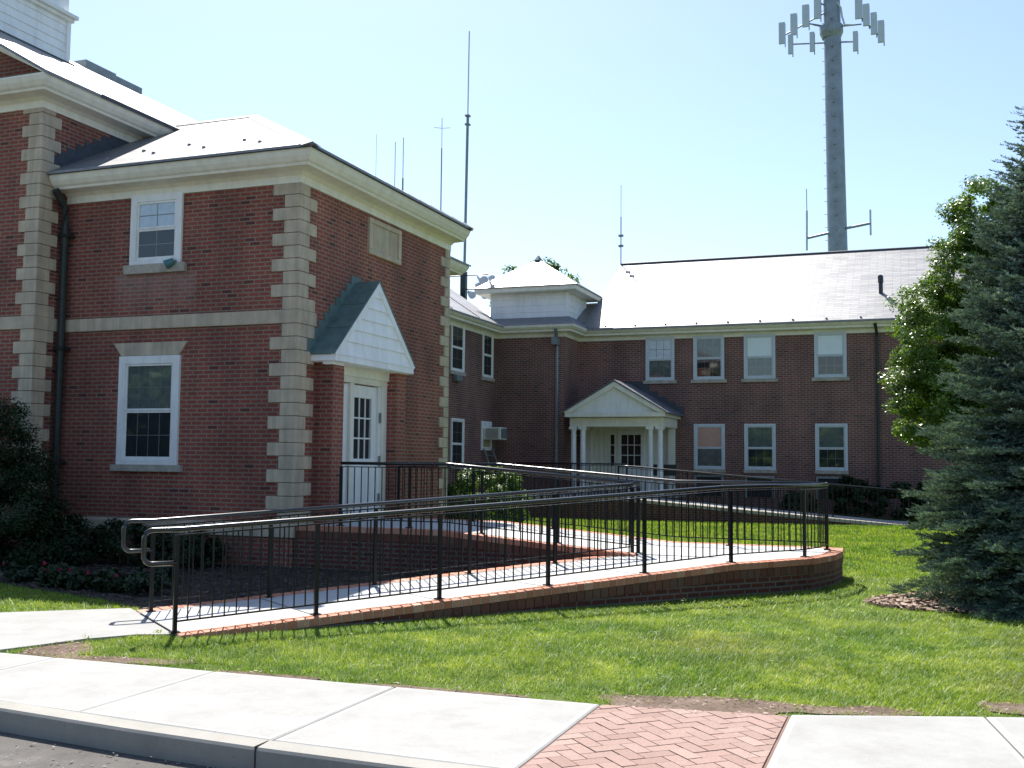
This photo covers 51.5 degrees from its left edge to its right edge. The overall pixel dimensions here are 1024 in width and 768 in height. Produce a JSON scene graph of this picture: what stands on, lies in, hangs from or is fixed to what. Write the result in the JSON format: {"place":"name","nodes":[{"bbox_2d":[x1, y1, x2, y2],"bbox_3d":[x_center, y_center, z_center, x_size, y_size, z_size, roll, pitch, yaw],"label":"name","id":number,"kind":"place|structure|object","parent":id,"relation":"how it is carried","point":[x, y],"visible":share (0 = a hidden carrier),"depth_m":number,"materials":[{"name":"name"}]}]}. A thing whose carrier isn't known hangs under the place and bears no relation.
{"place":"outdoors","nodes":[
{"label":"outdoors","id":0,"kind":"place"},
{"bbox_2d":[0,608,173,651],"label":"path","id":1,"kind":"structure","parent":0,"point":[27,629],"depth_m":10.21,"materials":[{"name":"concrete"}]},
{"bbox_2d":[0,732,212,767],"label":"road","id":2,"kind":"structure","parent":0,"point":[41,753],"depth_m":6.32,"materials":[{"name":"grey asphalt"}]},
{"bbox_2d":[5,742,234,767],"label":"road grit","id":3,"kind":"object","parent":2,"relation":"on","point":[116,757],"visible":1,"depth_m":6.22,"materials":[{"name":"grey gravel"}]},
{"bbox_2d":[0,700,488,767],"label":"kerb","id":4,"kind":"structure","parent":2,"relation":"on","point":[193,746],"depth_m":6.28,"materials":[{"name":"concrete"}]},
{"bbox_2d":[254,740,268,767],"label":"kerb joint","id":5,"kind":"object","parent":4,"relation":"on","point":[255,747],"visible":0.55,"depth_m":6.03,"materials":[{"name":"grey concrete"}]},
{"bbox_2d":[0,653,1023,767],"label":"sidewalk","id":6,"kind":"structure","parent":0,"point":[489,731],"depth_m":6.74,"materials":[{"name":"concrete"}]},
{"bbox_2d":[0,517,1023,735],"bbox_3d":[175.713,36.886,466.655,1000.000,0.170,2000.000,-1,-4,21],"label":"ground","id":7,"kind":"structure","parent":0,"point":[551,697],"depth_m":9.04,"materials":[{"name":"green plant"}]},
{"bbox_2d":[0,0,197,553],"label":"brick building","id":8,"kind":"structure","parent":7,"relation":"on","point":[55,100],"depth_m":17.72,"materials":[{"name":"brick"}]},
{"bbox_2d":[0,557,508,609],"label":"planting bed soil","id":9,"kind":"structure","parent":7,"relation":"on","point":[128,600],"depth_m":14.02,"materials":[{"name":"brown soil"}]},
{"bbox_2d":[0,559,40,582],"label":"flowering plant","id":10,"kind":"object","parent":9,"relation":"on","point":[12,572],"visible":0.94,"depth_m":13.86,"materials":[{"name":"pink plant"}]},
{"bbox_2d":[0,393,78,567],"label":"yew bush","id":11,"kind":"object","parent":9,"relation":"on","point":[28,519],"visible":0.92,"depth_m":15.74,"materials":[{"name":"green plant"}]},
{"bbox_2d":[34,561,81,586],"bbox_3d":[-5.766,2.438,13.545,0.566,0.385,0.477,1,-4,-6],"label":"flowering plant","id":12,"kind":"object","parent":9,"relation":"on","point":[51,571],"visible":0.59,"depth_m":13.40,"materials":[{"name":"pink plant"}]},
{"bbox_2d":[19,512,105,565],"bbox_3d":[-6.818,2.389,16.248,1.474,0.864,1.138,-1,-4,21],"label":"yew mound","id":13,"kind":"object","parent":9,"relation":"on","point":[71,555],"visible":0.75,"depth_m":15.89,"materials":[{"name":"green plant"}]},
{"bbox_2d":[52,565,95,590],"bbox_3d":[-5.412,2.440,13.290,0.650,0.364,0.526,-1,-4,21],"label":"flowering plant","id":14,"kind":"object","parent":9,"relation":"on","point":[72,576],"visible":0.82,"depth_m":13.13,"materials":[{"name":"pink plant"}]},
{"bbox_2d":[81,567,131,592],"bbox_3d":[-4.941,2.407,12.997,0.663,0.350,0.497,-1,-4,21],"label":"flowering plant","id":15,"kind":"object","parent":9,"relation":"on","point":[115,579],"visible":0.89,"depth_m":12.90,"materials":[{"name":"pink plant"}]},
{"bbox_2d":[84,518,161,564],"bbox_3d":[-5.916,2.467,16.296,1.360,0.806,1.165,-1,-4,21],"label":"yew mound","id":16,"kind":"object","parent":9,"relation":"on","point":[110,544],"visible":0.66,"depth_m":16.12,"materials":[{"name":"green plant"}]},
{"bbox_2d":[123,568,173,594],"bbox_3d":[-4.407,2.375,12.830,0.665,0.332,0.574,-1,-4,21],"label":"flowering plant","id":17,"kind":"object","parent":9,"relation":"on","point":[138,581],"visible":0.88,"depth_m":12.68,"materials":[{"name":"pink plant"}]},
{"bbox_2d":[132,556,180,580],"bbox_3d":[-4.651,2.470,14.009,0.534,0.364,0.642,5,-6,-44],"label":"shrub","id":18,"kind":"object","parent":9,"relation":"on","point":[166,569],"visible":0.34,"depth_m":13.99,"materials":[{"name":"green plant"}]},
{"bbox_2d":[147,530,229,568],"bbox_3d":[-4.860,2.512,16.008,1.252,0.644,1.104,-4,-6,45],"label":"yew mound","id":19,"kind":"object","parent":9,"relation":"on","point":[168,544],"visible":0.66,"depth_m":15.74,"materials":[{"name":"green plant"}]},
{"bbox_2d":[46,114,473,567],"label":"brick building","id":20,"kind":"structure","parent":7,"relation":"on","point":[276,336],"depth_m":17.21,"materials":[{"name":"brick"}]},
{"bbox_2d":[110,355,182,471],"bbox_3d":[-5.875,0.475,17.146,1.380,1.870,0.090,-1,-4,21],"label":"window","id":21,"kind":"structure","parent":20,"relation":"in","point":[148,408],"depth_m":17.15,"materials":[{"name":"white glass"}]},
{"bbox_2d":[123,191,186,274],"bbox_3d":[-5.810,-2.458,17.342,1.220,1.310,0.090,-1,-4,21],"label":"window","id":22,"kind":"structure","parent":20,"relation":"in","point":[153,241],"depth_m":17.35,"materials":[{"name":"white paint"}]},
{"bbox_2d":[163,258,176,268],"bbox_3d":[-5.498,-1.940,17.122,0.247,0.186,0.144,2,-4,-18],"label":"spotlight","id":23,"kind":"object","parent":20,"relation":"on","point":[169,263],"visible":1,"depth_m":17.06,"materials":[{"name":"teal metal"}]},
{"bbox_2d":[352,385,380,518],"bbox_3d":[-2.514,1.145,18.133,0.118,2.260,0.990,-1,-4,21],"label":"door","id":24,"kind":"structure","parent":20,"relation":"in","point":[367,400],"depth_m":18.24,"materials":[{"name":"white paint"}]},
{"bbox_2d":[394,142,395,185],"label":"radio antenna","id":25,"kind":"object","parent":20,"relation":"on","point":[395,161],"visible":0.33,"depth_m":51.13,"materials":[{"name":"grey metal"}]},
{"bbox_2d":[402,137,403,189],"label":"radio antenna","id":26,"kind":"object","parent":20,"relation":"on","point":[403,166],"visible":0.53,"depth_m":50.95,"materials":[{"name":"grey metal"}]},
{"bbox_2d":[446,466,530,522],"bbox_3d":[-0.644,2.700,22.852,2.052,1.921,2.147,-1,-4,21],"label":"round shrub","id":27,"kind":"object","parent":7,"relation":"on","point":[464,482],"visible":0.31,"depth_m":22.54,"materials":[{"name":"green plant"}]},
{"bbox_2d":[136,518,842,639],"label":"wheelchair ramp","id":28,"kind":"structure","parent":7,"relation":"on","point":[760,573],"depth_m":12.93,"materials":[{"name":"concrete"}]},
{"bbox_2d":[121,483,633,611],"bbox_3d":[-1.187,1.866,12.796,6.758,1.334,0.090,3,-5,-32],"label":"metal railing","id":29,"kind":"object","parent":28,"relation":"on","point":[151,550],"visible":0.89,"depth_m":12.52,"materials":[{"name":"black metal"}]},
{"bbox_2d":[141,482,829,633],"bbox_3d":[0.788,1.843,12.311,9.830,1.348,0.716,3,-5,-36],"label":"metal railing","id":30,"kind":"object","parent":28,"relation":"on","point":[175,564],"visible":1,"depth_m":11.64,"materials":[{"name":"black metal"}]},
{"bbox_2d":[336,462,641,552],"bbox_3d":[-0.438,1.751,15.394,4.740,1.208,0.090,-1,-4,21],"label":"metal railing","id":31,"kind":"object","parent":28,"relation":"on","point":[481,526],"visible":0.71,"depth_m":15.42,"materials":[{"name":"black metal"}]},
{"bbox_2d":[397,462,828,548],"bbox_3d":[1.314,1.869,16.828,7.177,1.204,0.108,-1,-4,23],"label":"metal railing","id":32,"kind":"object","parent":28,"relation":"on","point":[612,475],"visible":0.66,"depth_m":16.70,"materials":[{"name":"black metal"}]},
{"bbox_2d":[483,448,506,490],"bbox_3d":[-0.453,3.112,34.540,0.767,2.020,0.802,-1,-4,21],"label":"ladder","id":33,"kind":"object","parent":7,"relation":"on","point":[486,455],"visible":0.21,"depth_m":34.51,"materials":[{"name":"grey metal"}]},
{"bbox_2d":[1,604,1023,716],"bbox_3d":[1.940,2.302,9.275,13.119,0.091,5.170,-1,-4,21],"label":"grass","id":34,"kind":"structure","parent":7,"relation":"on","point":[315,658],"depth_m":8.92,"materials":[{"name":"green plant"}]},
{"bbox_2d":[17,641,1023,715],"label":"bare soil","id":35,"kind":"structure","parent":7,"relation":"on","point":[724,705],"depth_m":7.34,"materials":[{"name":"brown soil"}]},
{"bbox_2d":[489,256,579,306],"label":"tree","id":36,"kind":"object","parent":7,"relation":"on","point":[556,266],"visible":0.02,"depth_m":59.22,"materials":[{"name":"green plant"}]},
{"bbox_2d":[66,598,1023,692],"bbox_3d":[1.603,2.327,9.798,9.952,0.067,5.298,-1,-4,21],"label":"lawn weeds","id":37,"kind":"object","parent":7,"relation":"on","point":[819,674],"visible":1,"depth_m":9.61,"materials":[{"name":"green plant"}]},
{"bbox_2d":[476,494,908,525],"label":"retaining wall","id":38,"kind":"structure","parent":7,"relation":"on","point":[838,519],"depth_m":29.67,"materials":[{"name":"brick"}]},
{"bbox_2d":[516,462,626,492],"bbox_3d":[1.874,2.987,33.829,3.740,0.954,0.090,-1,-4,21],"label":"metal railing","id":39,"kind":"object","parent":38,"relation":"on","point":[593,464],"visible":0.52,"depth_m":33.80,"materials":[{"name":"black metal"}]},
{"bbox_2d":[617,465,909,523],"bbox_3d":[6.867,3.053,29.535,7.956,1.504,0.191,0,-4,13],"label":"metal railing","id":40,"kind":"object","parent":38,"relation":"on","point":[773,479],"visible":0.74,"depth_m":29.48,"materials":[{"name":"black metal"}]},
{"bbox_2d":[446,245,984,518],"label":"brick building","id":41,"kind":"structure","parent":7,"relation":"on","point":[768,366],"depth_m":34.74,"materials":[{"name":"red brick"}]},
{"bbox_2d":[434,127,441,210],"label":"radio antenna","id":42,"kind":"object","parent":41,"relation":"on","point":[441,177],"visible":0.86,"depth_m":50.16,"materials":[{"name":"grey metal"}]},
{"bbox_2d":[449,418,464,469],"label":"window","id":43,"kind":"structure","parent":41,"relation":"in","point":[457,429],"depth_m":32.56,"materials":[{"name":"white glass"}]},
{"bbox_2d":[449,321,465,376],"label":"window","id":44,"kind":"structure","parent":41,"relation":"in","point":[457,351],"depth_m":32.72,"materials":[{"name":"white paint"}]},
{"bbox_2d":[450,31,494,299],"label":"antenna mast","id":45,"kind":"object","parent":41,"relation":"on","point":[482,278],"visible":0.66,"depth_m":41.77,"materials":[{"name":"grey metal"}]},
{"bbox_2d":[481,421,491,450],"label":"window","id":46,"kind":"structure","parent":41,"relation":"in","point":[487,444],"depth_m":34.70,"materials":[{"name":"white paint"}]},
{"bbox_2d":[481,331,494,381],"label":"window","id":47,"kind":"structure","parent":41,"relation":"in","point":[487,342],"depth_m":35.03,"materials":[{"name":"white glass"}]},
{"bbox_2d":[483,427,506,439],"bbox_3d":[-0.549,1.619,34.694,0.610,0.400,0.620,-1,-4,21],"label":"air conditioner","id":48,"kind":"object","parent":41,"relation":"attached to","point":[494,433],"visible":1,"depth_m":34.44,"materials":[{"name":"beige paint"}]},
{"bbox_2d":[618,217,623,264],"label":"radio antenna","id":49,"kind":"object","parent":41,"relation":"on","point":[621,235],"visible":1,"depth_m":41.13,"materials":[{"name":"grey metal"}]},
{"bbox_2d":[643,337,676,383],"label":"window","id":50,"kind":"structure","parent":41,"relation":"in","point":[660,354],"depth_m":35.35,"materials":[{"name":"glass"}]},
{"bbox_2d":[691,335,726,382],"bbox_3d":[6.438,-0.814,34.780,1.170,1.560,0.090,-1,-4,21],"label":"window","id":51,"kind":"structure","parent":41,"relation":"in","point":[708,351],"depth_m":34.79,"materials":[{"name":"glass"}]},
{"bbox_2d":[694,475,723,497],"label":"basement window","id":52,"kind":"structure","parent":41,"relation":"in","point":[696,477],"depth_m":34.48,"materials":[{"name":"grey glass"}]},
{"bbox_2d":[693,424,725,472],"bbox_3d":[6.420,2.088,34.569,1.050,1.580,0.090,-1,-4,21],"label":"window","id":53,"kind":"structure","parent":41,"relation":"in","point":[709,439],"depth_m":34.58,"materials":[{"name":"paint"}]},
{"bbox_2d":[741,333,777,381],"bbox_3d":[7.969,-0.841,34.206,1.160,1.560,0.090,-1,-4,21],"label":"window","id":54,"kind":"structure","parent":41,"relation":"in","point":[759,349],"depth_m":34.22,"materials":[{"name":"glass"}]},
{"bbox_2d":[745,475,774,498],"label":"basement window","id":55,"kind":"structure","parent":41,"relation":"in","point":[754,493],"depth_m":33.92,"materials":[{"name":"grey glass"}]},
{"bbox_2d":[744,424,776,472],"bbox_3d":[7.936,2.062,34.000,1.030,1.580,0.090,-1,-4,21],"label":"window","id":56,"kind":"structure","parent":41,"relation":"in","point":[759,439],"depth_m":34.01,"materials":[{"name":"paint"}]},
{"bbox_2d":[812,331,849,380],"bbox_3d":[10.019,-0.876,33.437,1.140,1.560,0.090,-1,-4,21],"label":"window","id":57,"kind":"structure","parent":41,"relation":"in","point":[830,348],"depth_m":33.45,"materials":[{"name":"glass"}]},
{"bbox_2d":[816,476,846,499],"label":"basement window","id":58,"kind":"structure","parent":41,"relation":"in","point":[818,479],"depth_m":33.19,"materials":[{"name":"grey glass"}]},
{"bbox_2d":[815,423,848,473],"bbox_3d":[9.991,2.026,33.229,1.020,1.580,0.090,-1,-4,21],"label":"window","id":59,"kind":"structure","parent":41,"relation":"in","point":[831,440],"depth_m":33.24,"materials":[{"name":"paint"}]},
{"bbox_2d":[779,490,819,512],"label":"dark shrub","id":60,"kind":"object","parent":7,"relation":"on","point":[792,498],"visible":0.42,"depth_m":32.33,"materials":[{"name":"green plant"}]},
{"bbox_2d":[824,475,876,516],"bbox_3d":[10.213,3.422,31.925,1.575,1.374,1.334,-1,-4,21],"label":"dark shrub","id":61,"kind":"object","parent":7,"relation":"on","point":[855,499],"visible":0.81,"depth_m":31.90,"materials":[{"name":"green plant"}]},
{"bbox_2d":[867,481,920,520],"bbox_3d":[11.277,3.461,31.304,1.572,1.235,1.332,-1,-4,21],"label":"dark shrub","id":62,"kind":"object","parent":7,"relation":"on","point":[881,501],"visible":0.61,"depth_m":31.11,"materials":[{"name":"green plant"}]},
{"bbox_2d":[915,482,941,517],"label":"dark shrub","id":63,"kind":"object","parent":7,"relation":"on","point":[919,485],"visible":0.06,"depth_m":30.72,"materials":[{"name":"green plant"}]},
{"bbox_2d":[865,592,1002,614],"bbox_3d":[6.202,2.611,12.545,3.823,0.001,2.501,-1,-4,21],"label":"mulch ring","id":64,"kind":"object","parent":7,"relation":"on","point":[905,607],"visible":0.25,"depth_m":12.30,"materials":[{"name":"brown wood"}]},
{"bbox_2d":[862,590,999,612],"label":"mulch chips","id":65,"kind":"object","parent":64,"relation":"on","point":[894,600],"visible":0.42,"depth_m":12.57,"materials":[{"name":"brown wood"}]},
{"bbox_2d":[885,106,1023,622],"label":"spruce tree","id":66,"kind":"object","parent":64,"relation":"on","point":[982,564],"visible":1,"depth_m":12.39,"materials":[{"name":"green plant"}]},
{"bbox_2d":[877,174,1013,530],"bbox_3d":[8.451,-0.385,19.494,3.300,7.001,2.364,1,-4,-1],"label":"leafy tree","id":67,"kind":"object","parent":7,"relation":"on","point":[927,358],"visible":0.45,"depth_m":19.25,"materials":[{"name":"green plant"}]},
{"bbox_2d":[69,0,1023,307],"label":"sky","id":68,"kind":"structure","parent":0,"point":[689,123],"materials":[{"name":"blue"}]},
{"bbox_2d":[647,464,656,475],"bbox_3d":[4.526,3.010,33.621,0.400,0.930,0.420,-1,-4,21],"label":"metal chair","id":69,"kind":"object","parent":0,"point":[654,472],"visible":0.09,"depth_m":33.43,"materials":[{"name":"black metal"}]},
{"bbox_2d":[520,705,790,767],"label":"brick paving","id":70,"kind":"structure","parent":0,"point":[608,736],"depth_m":6.27,"materials":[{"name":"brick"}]},
{"bbox_2d":[664,464,678,493],"bbox_3d":[5.013,3.001,33.439,0.400,0.930,0.420,-1,-4,21],"label":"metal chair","id":71,"kind":"object","parent":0,"point":[669,473],"visible":0.52,"depth_m":33.27,"materials":[{"name":"black metal"}]},
{"bbox_2d":[523,516,963,578],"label":"court grass","id":72,"kind":"structure","parent":0,"point":[860,536],"depth_m":23.69,"materials":[{"name":"green plant"}]},
{"bbox_2d":[779,0,884,250],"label":"cell tower","id":73,"kind":"structure","parent":0,"point":[831,29],"depth_m":77.75,"materials":[{"name":"metal"}]}
]}

